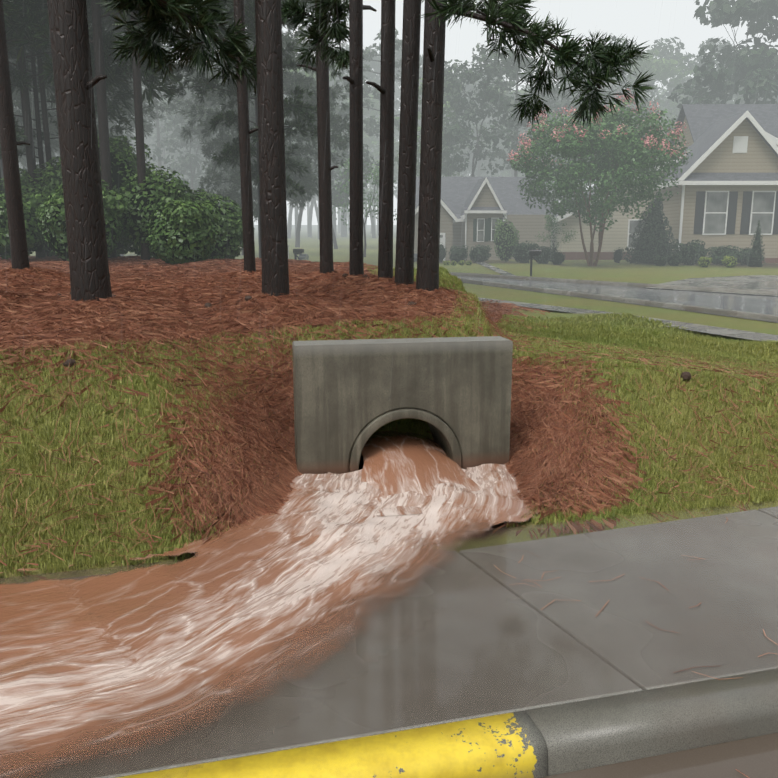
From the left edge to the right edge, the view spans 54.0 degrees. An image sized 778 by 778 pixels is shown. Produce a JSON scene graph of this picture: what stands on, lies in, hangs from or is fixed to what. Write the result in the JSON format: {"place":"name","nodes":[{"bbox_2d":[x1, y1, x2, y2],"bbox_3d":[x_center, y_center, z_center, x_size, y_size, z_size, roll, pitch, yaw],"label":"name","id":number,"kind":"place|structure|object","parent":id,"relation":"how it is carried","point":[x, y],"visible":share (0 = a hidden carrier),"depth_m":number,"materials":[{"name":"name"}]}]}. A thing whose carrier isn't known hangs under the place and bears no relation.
{"place":"outdoors","nodes":[
{"label":"outdoors","id":0,"kind":"place"},
{"bbox_2d":[0,225,777,577],"bbox_3d":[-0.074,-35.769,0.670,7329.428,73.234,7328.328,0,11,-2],"label":"terrain","id":1,"kind":"structure","parent":0,"point":[620,271],"depth_m":5.16,"materials":[{"name":"green plant"}]},
{"bbox_2d":[0,0,29,269],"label":"pine","id":2,"kind":"object","parent":1,"relation":"on","point":[9,143],"visible":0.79,"depth_m":10.39,"materials":[{"name":"brown plant"}]},
{"bbox_2d":[0,191,46,258],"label":"shrub","id":3,"kind":"object","parent":1,"relation":"on","point":[35,238],"visible":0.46,"depth_m":17.45,"materials":[{"name":"green plant"}]},
{"bbox_2d":[0,60,57,160],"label":"tree","id":4,"kind":"object","parent":1,"relation":"on","point":[16,100],"visible":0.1,"depth_m":27.74,"materials":[{"name":"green plant"}]},
{"bbox_2d":[0,49,59,180],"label":"tree","id":5,"kind":"object","parent":1,"relation":"on","point":[54,145],"visible":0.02,"depth_m":28.65,"materials":[{"name":"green plant"}]},
{"bbox_2d":[0,156,62,255],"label":"shrub","id":6,"kind":"object","parent":1,"relation":"on","point":[48,187],"visible":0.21,"depth_m":18.61,"materials":[{"name":"green plant"}]},
{"bbox_2d":[7,21,55,108],"bbox_3d":[-10.907,-12.564,17.904,10.687,19.204,9.382,5,12,23],"label":"pine","id":7,"kind":"object","parent":1,"relation":"on","point":[29,59],"visible":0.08,"depth_m":19.24,"materials":[{"name":"green plant"}]},
{"bbox_2d":[3,0,123,42],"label":"pine","id":8,"kind":"object","parent":1,"relation":"on","point":[28,9],"visible":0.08,"depth_m":17.02,"materials":[{"name":"green plant"}]},
{"bbox_2d":[0,19,133,178],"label":"tree","id":9,"kind":"object","parent":1,"relation":"on","point":[127,93],"visible":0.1,"depth_m":19.92,"materials":[{"name":"green plant"}]},
{"bbox_2d":[0,0,145,255],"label":"tree","id":10,"kind":"object","parent":1,"relation":"on","point":[20,82],"visible":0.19,"depth_m":18.86,"materials":[{"name":"green plant"}]},
{"bbox_2d":[35,179,129,260],"bbox_3d":[-6.755,-3.685,16.840,1.881,1.976,1.519,-6,13,-29],"label":"shrub","id":11,"kind":"object","parent":1,"relation":"on","point":[51,220],"visible":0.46,"depth_m":16.53,"materials":[{"name":"green plant"}]},
{"bbox_2d":[35,14,144,255],"bbox_3d":[-8.619,-14.319,17.202,9.846,22.803,11.090,-5,12,-26],"label":"pine","id":12,"kind":"object","parent":1,"relation":"on","point":[45,123],"visible":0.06,"depth_m":18.76,"materials":[{"name":"green plant"}]},
{"bbox_2d":[31,43,167,161],"bbox_3d":[-10.829,-10.575,28.473,5.369,11.982,5.188,-8,14,-36],"label":"tree","id":13,"kind":"object","parent":1,"relation":"on","point":[145,110],"visible":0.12,"depth_m":27.54,"materials":[{"name":"green plant"}]},
{"bbox_2d":[4,0,205,260],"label":"pine","id":14,"kind":"object","parent":1,"relation":"on","point":[140,146],"visible":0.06,"depth_m":17.05,"materials":[{"name":"green plant"}]},
{"bbox_2d":[3,0,212,257],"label":"pine","id":15,"kind":"object","parent":1,"relation":"on","point":[150,82],"visible":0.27,"depth_m":18.00,"materials":[{"name":"green plant"}]},
{"bbox_2d":[59,134,167,256],"bbox_3d":[-6.696,-4.761,18.730,2.674,3.070,1.848,0,11,-2],"label":"shrub","id":16,"kind":"object","parent":1,"relation":"on","point":[123,169],"visible":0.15,"depth_m":18.33,"materials":[{"name":"green plant"}]},
{"bbox_2d":[56,24,171,161],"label":"tree","id":17,"kind":"object","parent":1,"relation":"on","point":[148,128],"visible":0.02,"depth_m":41.22,"materials":[{"name":"green plant"}]},
{"bbox_2d":[6,0,245,257],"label":"pine","id":18,"kind":"object","parent":1,"relation":"on","point":[97,42],"visible":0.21,"depth_m":17.19,"materials":[{"name":"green plant"}]},
{"bbox_2d":[114,112,177,180],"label":"hardwood","id":19,"kind":"object","parent":1,"relation":"on","point":[147,141],"visible":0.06,"depth_m":104.30,"materials":[{"name":"plant"}]},
{"bbox_2d":[47,0,256,301],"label":"pine","id":20,"kind":"object","parent":1,"relation":"on","point":[74,82],"visible":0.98,"depth_m":5.89,"materials":[{"name":"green plant"}]},
{"bbox_2d":[117,166,197,258],"bbox_3d":[-5.392,-4.089,17.891,2.348,2.140,1.746,0,11,-2],"label":"shrub","id":21,"kind":"object","parent":1,"relation":"on","point":[158,193],"visible":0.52,"depth_m":17.29,"materials":[{"name":"green plant"}]},
{"bbox_2d":[127,44,208,174],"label":"tree","id":22,"kind":"object","parent":1,"relation":"on","point":[165,129],"visible":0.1,"depth_m":73.90,"materials":[{"name":"plant"}]},
{"bbox_2d":[142,79,207,172],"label":"tree","id":23,"kind":"object","parent":1,"relation":"on","point":[153,136],"visible":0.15,"depth_m":93.69,"materials":[{"name":"green plant"}]},
{"bbox_2d":[146,199,221,264],"bbox_3d":[-4.414,-3.339,16.442,1.625,1.471,1.291,0,11,-2],"label":"shrub","id":24,"kind":"object","parent":1,"relation":"on","point":[182,231],"visible":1,"depth_m":16.14,"materials":[{"name":"green plant"}]},
{"bbox_2d":[145,82,230,195],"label":"tree","id":25,"kind":"object","parent":1,"relation":"on","point":[187,162],"visible":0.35,"depth_m":65.84,"materials":[{"name":"grey plant"}]},
{"bbox_2d":[106,0,289,297],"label":"pine","id":26,"kind":"object","parent":1,"relation":"on","point":[269,22],"visible":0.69,"depth_m":6.24,"materials":[{"name":"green plant"}]},
{"bbox_2d":[174,105,223,193],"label":"hardwood","id":27,"kind":"object","parent":1,"relation":"on","point":[176,156],"depth_m":93.21,"materials":[{"name":"plant"}]},
{"bbox_2d":[183,188,254,258],"bbox_3d":[-4.415,-3.897,18.352,2.151,1.851,1.637,-6,12,-28],"label":"shrub","id":28,"kind":"object","parent":1,"relation":"on","point":[229,244],"visible":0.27,"depth_m":18.07,"materials":[{"name":"green plant"}]},
{"bbox_2d":[174,24,287,205],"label":"tree","id":29,"kind":"object","parent":1,"relation":"on","point":[222,185],"visible":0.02,"depth_m":42.56,"materials":[{"name":"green plant"}]},
{"bbox_2d":[162,6,312,254],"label":"tree","id":30,"kind":"object","parent":1,"relation":"on","point":[193,130],"visible":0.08,"depth_m":40.50,"materials":[{"name":"green plant"}]},
{"bbox_2d":[233,0,257,272],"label":"pine","id":31,"kind":"object","parent":1,"relation":"on","point":[245,131],"visible":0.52,"depth_m":10.66,"materials":[{"name":"brown plant"}]},
{"bbox_2d":[162,0,342,250],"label":"tree","id":32,"kind":"object","parent":1,"relation":"on","point":[304,111],"visible":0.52,"depth_m":19.61,"materials":[{"name":"green plant"}]},
{"bbox_2d":[181,21,338,257],"bbox_3d":[-4.981,-9.799,29.880,6.104,9.869,5.030,7,13,33],"label":"tree","id":33,"kind":"object","parent":1,"relation":"on","point":[233,194],"visible":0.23,"depth_m":29.82,"materials":[{"name":"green plant"}]},
{"bbox_2d":[175,0,349,209],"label":"tree","id":34,"kind":"object","parent":1,"relation":"on","point":[338,129],"visible":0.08,"depth_m":33.27,"materials":[{"name":"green plant"}]},
{"bbox_2d":[0,464,538,777],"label":"stream water","id":35,"kind":"structure","parent":1,"relation":"on","point":[114,656],"depth_m":3.00,"materials":[{"name":"brown liquid"}]},
{"bbox_2d":[361,430,481,516],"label":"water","id":36,"kind":"structure","parent":35,"relation":"on","point":[395,462],"depth_m":4.62,"materials":[{"name":"liquid"}]},
{"bbox_2d":[192,0,349,203],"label":"tree","id":37,"kind":"object","parent":1,"relation":"on","point":[308,188],"visible":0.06,"depth_m":32.03,"materials":[{"name":"green plant"}]},
{"bbox_2d":[253,125,303,237],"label":"hardwood","id":38,"kind":"object","parent":1,"relation":"on","point":[290,224],"depth_m":104.72,"materials":[{"name":"grey plant"}]},
{"bbox_2d":[284,64,343,247],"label":"tree","id":39,"kind":"object","parent":1,"relation":"on","point":[298,230],"depth_m":62.03,"materials":[{"name":"plant"}]},
{"bbox_2d":[297,2,337,273],"bbox_3d":[-0.712,-12.798,9.365,3.586,22.959,4.954,0,11,-2],"label":"pine","id":40,"kind":"object","parent":1,"relation":"on","point":[325,168],"visible":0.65,"depth_m":10.84,"materials":[{"name":"brown plant"}]},
{"bbox_2d":[308,70,345,236],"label":"hardwood","id":41,"kind":"object","parent":1,"relation":"on","point":[310,217],"depth_m":115.58,"materials":[{"name":"grey wood"}]},
{"bbox_2d":[281,0,376,275],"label":"pine","id":42,"kind":"object","parent":1,"relation":"on","point":[338,31],"visible":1,"depth_m":8.04,"materials":[{"name":"brown plant"}]},
{"bbox_2d":[118,710,547,777],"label":"yellow kerb","id":43,"kind":"structure","parent":1,"relation":"on","point":[510,745],"depth_m":2.19,"materials":[{"name":"yellow paint"}]},
{"bbox_2d":[330,99,346,235],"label":"tree","id":44,"kind":"object","parent":1,"relation":"on","point":[333,219],"depth_m":104.99,"materials":[{"name":"plant"}]},
{"bbox_2d":[300,99,378,248],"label":"tree","id":45,"kind":"object","parent":1,"relation":"on","point":[366,158],"visible":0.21,"depth_m":57.17,"materials":[{"name":"green wood"}]},
{"bbox_2d":[335,45,380,184],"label":"hardwood","id":46,"kind":"object","parent":1,"relation":"on","point":[373,66],"visible":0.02,"depth_m":118.46,"materials":[{"name":"grey plant"}]},
{"bbox_2d":[337,43,379,236],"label":"tree","id":47,"kind":"object","parent":1,"relation":"on","point":[344,226],"visible":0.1,"depth_m":110.97,"materials":[{"name":"green plant"}]},
{"bbox_2d":[332,156,396,256],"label":"tree","id":48,"kind":"object","parent":1,"relation":"on","point":[376,177],"visible":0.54,"depth_m":43.17,"materials":[{"name":"green plant"}]},
{"bbox_2d":[334,91,398,237],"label":"hardwood","id":49,"kind":"object","parent":1,"relation":"on","point":[369,142],"visible":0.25,"depth_m":101.76,"materials":[{"name":"plant"}]},
{"bbox_2d":[56,273,690,380],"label":"pine cones","id":50,"kind":"object","parent":1,"relation":"on","point":[686,376],"visible":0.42,"depth_m":5.37,"materials":[{"name":"brown plant"}]},
{"bbox_2d":[335,28,421,137],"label":"tree","id":51,"kind":"object","parent":1,"relation":"on","point":[371,122],"visible":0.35,"depth_m":67.72,"materials":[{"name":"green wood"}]},
{"bbox_2d":[366,0,395,278],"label":"pine","id":52,"kind":"object","parent":1,"relation":"on","point":[386,88],"visible":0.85,"depth_m":7.61,"materials":[{"name":"brown plant"}]},
{"bbox_2d":[364,76,399,235],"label":"tree","id":53,"kind":"object","parent":1,"relation":"on","point":[396,108],"visible":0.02,"depth_m":129.66,"materials":[{"name":"grey plant"}]},
{"bbox_2d":[0,256,777,777],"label":"fallen pine needles","id":54,"kind":"object","parent":1,"relation":"on","point":[250,432],"visible":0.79,"depth_m":5.19,"materials":[{"name":"brown plant"}]},
{"bbox_2d":[0,265,777,577],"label":"grass tufts","id":55,"kind":"object","parent":1,"relation":"on","point":[622,334],"visible":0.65,"depth_m":4.62,"materials":[{"name":"green plant"}]},
{"bbox_2d":[292,336,512,473],"bbox_3d":[-0.222,0.036,6.513,1.360,1.330,3.618,-2,11,-10],"label":"culvert headwall","id":56,"kind":"object","parent":1,"relation":"on","point":[351,397],"visible":0.69,"depth_m":4.71,"materials":[{"name":"concrete"}]},
{"bbox_2d":[394,0,420,285],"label":"pine","id":57,"kind":"object","parent":1,"relation":"on","point":[405,236],"visible":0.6,"depth_m":7.24,"materials":[{"name":"brown plant"}]},
{"bbox_2d":[376,38,490,160],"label":"hardwood","id":58,"kind":"object","parent":1,"relation":"on","point":[398,55],"visible":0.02,"depth_m":107.35,"materials":[{"name":"plant"}]},
{"bbox_2d":[96,506,777,777],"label":"pavement slabs","id":59,"kind":"structure","parent":1,"relation":"on","point":[752,556],"depth_m":3.00,"materials":[{"name":"concrete"}]},
{"bbox_2d":[0,502,777,777],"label":"water film","id":60,"kind":"object","parent":59,"relation":"on","point":[409,694],"visible":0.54,"depth_m":2.54,"materials":[{"name":"grey"}]},
{"bbox_2d":[394,70,486,176],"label":"tree","id":61,"kind":"object","parent":1,"relation":"on","point":[451,115],"visible":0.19,"depth_m":62.45,"materials":[{"name":"grey plant"}]},
{"bbox_2d":[448,245,468,262],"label":"shrub","id":62,"kind":"object","parent":1,"relation":"on","point":[457,254],"visible":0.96,"depth_m":37.00,"materials":[{"name":"green plant"}]},
{"bbox_2d":[442,122,503,176],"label":"hardwood","id":63,"kind":"object","parent":1,"relation":"on","point":[470,168],"visible":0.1,"depth_m":110.00,"materials":[{"name":"green plant"}]},
{"bbox_2d":[455,81,504,176],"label":"tree","id":64,"kind":"object","parent":1,"relation":"on","point":[478,171],"visible":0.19,"depth_m":102.34,"materials":[{"name":"green plant"}]},
{"bbox_2d":[469,244,491,262],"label":"shrub","id":65,"kind":"object","parent":1,"relation":"on","point":[481,253],"visible":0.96,"depth_m":37.09,"materials":[{"name":"green plant"}]},
{"bbox_2d":[414,176,554,260],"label":"house","id":66,"kind":"structure","parent":1,"relation":"on","point":[473,210],"depth_m":41.35,"materials":[{"name":"grey"}]},
{"bbox_2d":[441,42,537,176],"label":"tree","id":67,"kind":"object","parent":1,"relation":"on","point":[454,132],"visible":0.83,"depth_m":58.93,"materials":[{"name":"grey plant"}]},
{"bbox_2d":[476,262,524,279],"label":"front walk","id":68,"kind":"structure","parent":1,"relation":"on","point":[496,269],"depth_m":31.43,"materials":[{"name":"concrete"}]},
{"bbox_2d":[493,219,519,261],"bbox_3d":[5.846,-7.413,38.053,1.318,2.132,1.314,0,11,-2],"label":"shrub","id":69,"kind":"object","parent":1,"relation":"on","point":[506,239],"visible":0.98,"depth_m":37.71,"materials":[{"name":"green plant"}]},
{"bbox_2d":[486,92,531,176],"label":"tree","id":70,"kind":"object","parent":1,"relation":"on","point":[521,129],"visible":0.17,"depth_m":101.00,"materials":[{"name":"green plant"}]},
{"bbox_2d":[480,80,545,176],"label":"hardwood","id":71,"kind":"object","parent":1,"relation":"on","point":[508,173],"visible":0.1,"depth_m":104.76,"materials":[{"name":"green plant"}]},
{"bbox_2d":[478,53,559,176],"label":"tree","id":72,"kind":"object","parent":1,"relation":"on","point":[513,81],"visible":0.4,"depth_m":66.11,"materials":[{"name":"grey plant"}]},
{"bbox_2d":[512,240,539,262],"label":"shrub","id":73,"kind":"object","parent":1,"relation":"on","point":[520,252],"visible":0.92,"depth_m":37.05,"materials":[{"name":"green plant"}]},
{"bbox_2d":[529,249,541,275],"bbox_3d":[5.305,-4.584,27.732,0.429,0.961,0.161,3,11,13],"label":"mailbox","id":74,"kind":"object","parent":1,"relation":"on","point":[534,252],"depth_m":27.65,"materials":[{"name":"black metal"}]},
{"bbox_2d":[416,0,655,290],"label":"pine","id":75,"kind":"object","parent":1,"relation":"on","point":[511,19],"visible":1,"depth_m":6.78,"materials":[{"name":"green plant"}]},
{"bbox_2d":[533,245,557,263],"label":"shrub","id":76,"kind":"object","parent":1,"relation":"on","point":[544,256],"visible":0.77,"depth_m":36.39,"materials":[{"name":"green plant"}]},
{"bbox_2d":[521,67,584,203],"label":"tree","id":77,"kind":"object","parent":1,"relation":"on","point":[558,73],"visible":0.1,"depth_m":96.27,"materials":[{"name":"green plant"}]},
{"bbox_2d":[535,213,577,249],"bbox_3d":[8.360,-7.619,38.520,2.181,2.679,1.801,9,14,39],"label":"tree","id":78,"kind":"object","parent":1,"relation":"on","point":[550,222],"visible":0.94,"depth_m":38.35,"materials":[{"name":"green plant"}]},
{"bbox_2d":[550,251,565,264],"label":"shrub","id":79,"kind":"object","parent":1,"relation":"on","point":[557,258],"visible":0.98,"depth_m":35.79,"materials":[{"name":"green plant"}]},
{"bbox_2d":[514,35,639,198],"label":"tree","id":80,"kind":"object","parent":1,"relation":"on","point":[564,101],"visible":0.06,"depth_m":69.67,"materials":[{"name":"plant"}]},
{"bbox_2d":[507,88,692,265],"bbox_3d":[9.173,-9.218,34.102,8.129,7.611,7.475,0,11,-2],"label":"crape myrtle","id":81,"kind":"object","parent":1,"relation":"on","point":[623,161],"visible":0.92,"depth_m":32.59,"materials":[{"name":"green plant"}]},
{"bbox_2d":[560,45,639,158],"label":"hardwood","id":82,"kind":"object","parent":1,"relation":"on","point":[622,84],"visible":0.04,"depth_m":99.02,"materials":[{"name":"green plant"}]},
{"bbox_2d":[449,272,777,294],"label":"kerb","id":83,"kind":"structure","parent":1,"relation":"on","point":[620,283],"depth_m":23.31,"materials":[{"name":"grey concrete"}]},
{"bbox_2d":[452,275,777,322],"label":"street","id":84,"kind":"structure","parent":1,"relation":"on","point":[762,304],"depth_m":20.11,"materials":[{"name":"grey asphalt"}]},
{"bbox_2d":[458,278,777,321],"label":"kerb","id":85,"kind":"structure","parent":84,"relation":"on","point":[749,315],"depth_m":17.85,"materials":[{"name":"grey concrete"}]},
{"bbox_2d":[613,247,624,262],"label":"shrub","id":86,"kind":"object","parent":1,"relation":"on","point":[618,254],"visible":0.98,"depth_m":37.39,"materials":[{"name":"green plant"}]},
{"bbox_2d":[478,297,777,342],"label":"pavement","id":87,"kind":"structure","parent":1,"relation":"on","point":[749,335],"depth_m":13.80,"materials":[{"name":"concrete"}]},
{"bbox_2d":[616,87,655,139],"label":"tree","id":88,"kind":"object","parent":1,"relation":"on","point":[654,102],"visible":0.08,"depth_m":76.25,"materials":[{"name":"grey plant"}]},
{"bbox_2d":[607,62,674,132],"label":"tree","id":89,"kind":"object","parent":1,"relation":"on","point":[618,90],"visible":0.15,"depth_m":100.04,"materials":[{"name":"green plant"}]},
{"bbox_2d":[624,192,678,263],"bbox_3d":[12.636,-7.668,36.615,2.607,3.448,2.646,0,11,-2],"label":"shrub","id":90,"kind":"object","parent":1,"relation":"on","point":[651,240],"visible":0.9,"depth_m":36.16,"materials":[{"name":"green plant"}]},
{"bbox_2d":[616,44,693,146],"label":"hardwood","id":91,"kind":"object","parent":1,"relation":"on","point":[661,68],"visible":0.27,"depth_m":96.76,"materials":[{"name":"plant"}]},
{"bbox_2d":[653,255,667,265],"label":"shrub","id":92,"kind":"object","parent":1,"relation":"on","point":[660,261],"visible":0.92,"depth_m":34.62,"materials":[{"name":"green plant"}]},
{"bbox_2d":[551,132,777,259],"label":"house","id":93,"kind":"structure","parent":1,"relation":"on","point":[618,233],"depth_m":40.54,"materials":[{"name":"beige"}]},
{"bbox_2d":[667,253,682,265],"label":"shrub","id":94,"kind":"object","parent":1,"relation":"on","point":[674,260],"visible":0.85,"depth_m":34.61,"materials":[{"name":"green plant"}]},
{"bbox_2d":[670,239,707,264],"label":"shrub","id":95,"kind":"object","parent":1,"relation":"on","point":[690,253],"visible":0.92,"depth_m":35.07,"materials":[{"name":"green plant"}]},
{"bbox_2d":[649,37,735,118],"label":"hardwood","id":96,"kind":"object","parent":1,"relation":"on","point":[665,53],"visible":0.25,"depth_m":103.58,"materials":[{"name":"plant"}]},
{"bbox_2d":[697,256,712,267],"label":"shrub","id":97,"kind":"object","parent":1,"relation":"on","point":[705,262],"visible":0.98,"depth_m":33.42,"materials":[{"name":"green plant"}]},
{"bbox_2d":[653,104,777,262],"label":"house","id":98,"kind":"structure","parent":1,"relation":"on","point":[727,189],"depth_m":37.13,"materials":[{"name":"beige"}]},
{"bbox_2d":[698,38,734,101],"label":"tree","id":99,"kind":"object","parent":1,"relation":"on","point":[720,45],"visible":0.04,"depth_m":104.26,"materials":[{"name":"green plant"}]},
{"bbox_2d":[667,0,777,108],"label":"hardwood","id":100,"kind":"object","parent":1,"relation":"on","point":[754,72],"visible":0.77,"depth_m":58.54,"materials":[{"name":"plant"}]},
{"bbox_2d":[705,245,744,264],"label":"shrub","id":101,"kind":"object","parent":1,"relation":"on","point":[719,254],"visible":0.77,"depth_m":35.09,"materials":[{"name":"green plant"}]},
{"bbox_2d":[721,255,737,266],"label":"shrub","id":102,"kind":"object","parent":1,"relation":"on","point":[728,260],"visible":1,"depth_m":33.43,"materials":[{"name":"green plant"}]},
{"bbox_2d":[738,247,763,264],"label":"shrub","id":103,"kind":"object","parent":1,"relation":"on","point":[745,252],"visible":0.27,"depth_m":35.24,"materials":[{"name":"green plant"}]},
{"bbox_2d":[746,220,765,266],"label":"shrub","id":104,"kind":"object","parent":1,"relation":"on","point":[755,259],"visible":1,"depth_m":34.00,"materials":[{"name":"green plant"}]},
{"bbox_2d":[163,0,777,224],"label":"sky","id":105,"kind":"structure","parent":0,"point":[643,20],"materials":[{"name":"white"}]},
{"bbox_2d":[526,669,777,775],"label":"concrete kerb","id":106,"kind":"object","parent":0,"point":[587,734],"visible":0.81,"depth_m":2.37,"materials":[{"name":"grey concrete"}]},
{"bbox_2d":[541,733,777,777],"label":"road","id":107,"kind":"structure","parent":0,"point":[755,757],"depth_m":2.29,"materials":[{"name":"grey asphalt"}]},
{"bbox_2d":[644,275,777,295],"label":"driveway","id":108,"kind":"structure","parent":0,"point":[761,282],"depth_m":24.00,"materials":[{"name":"concrete"}]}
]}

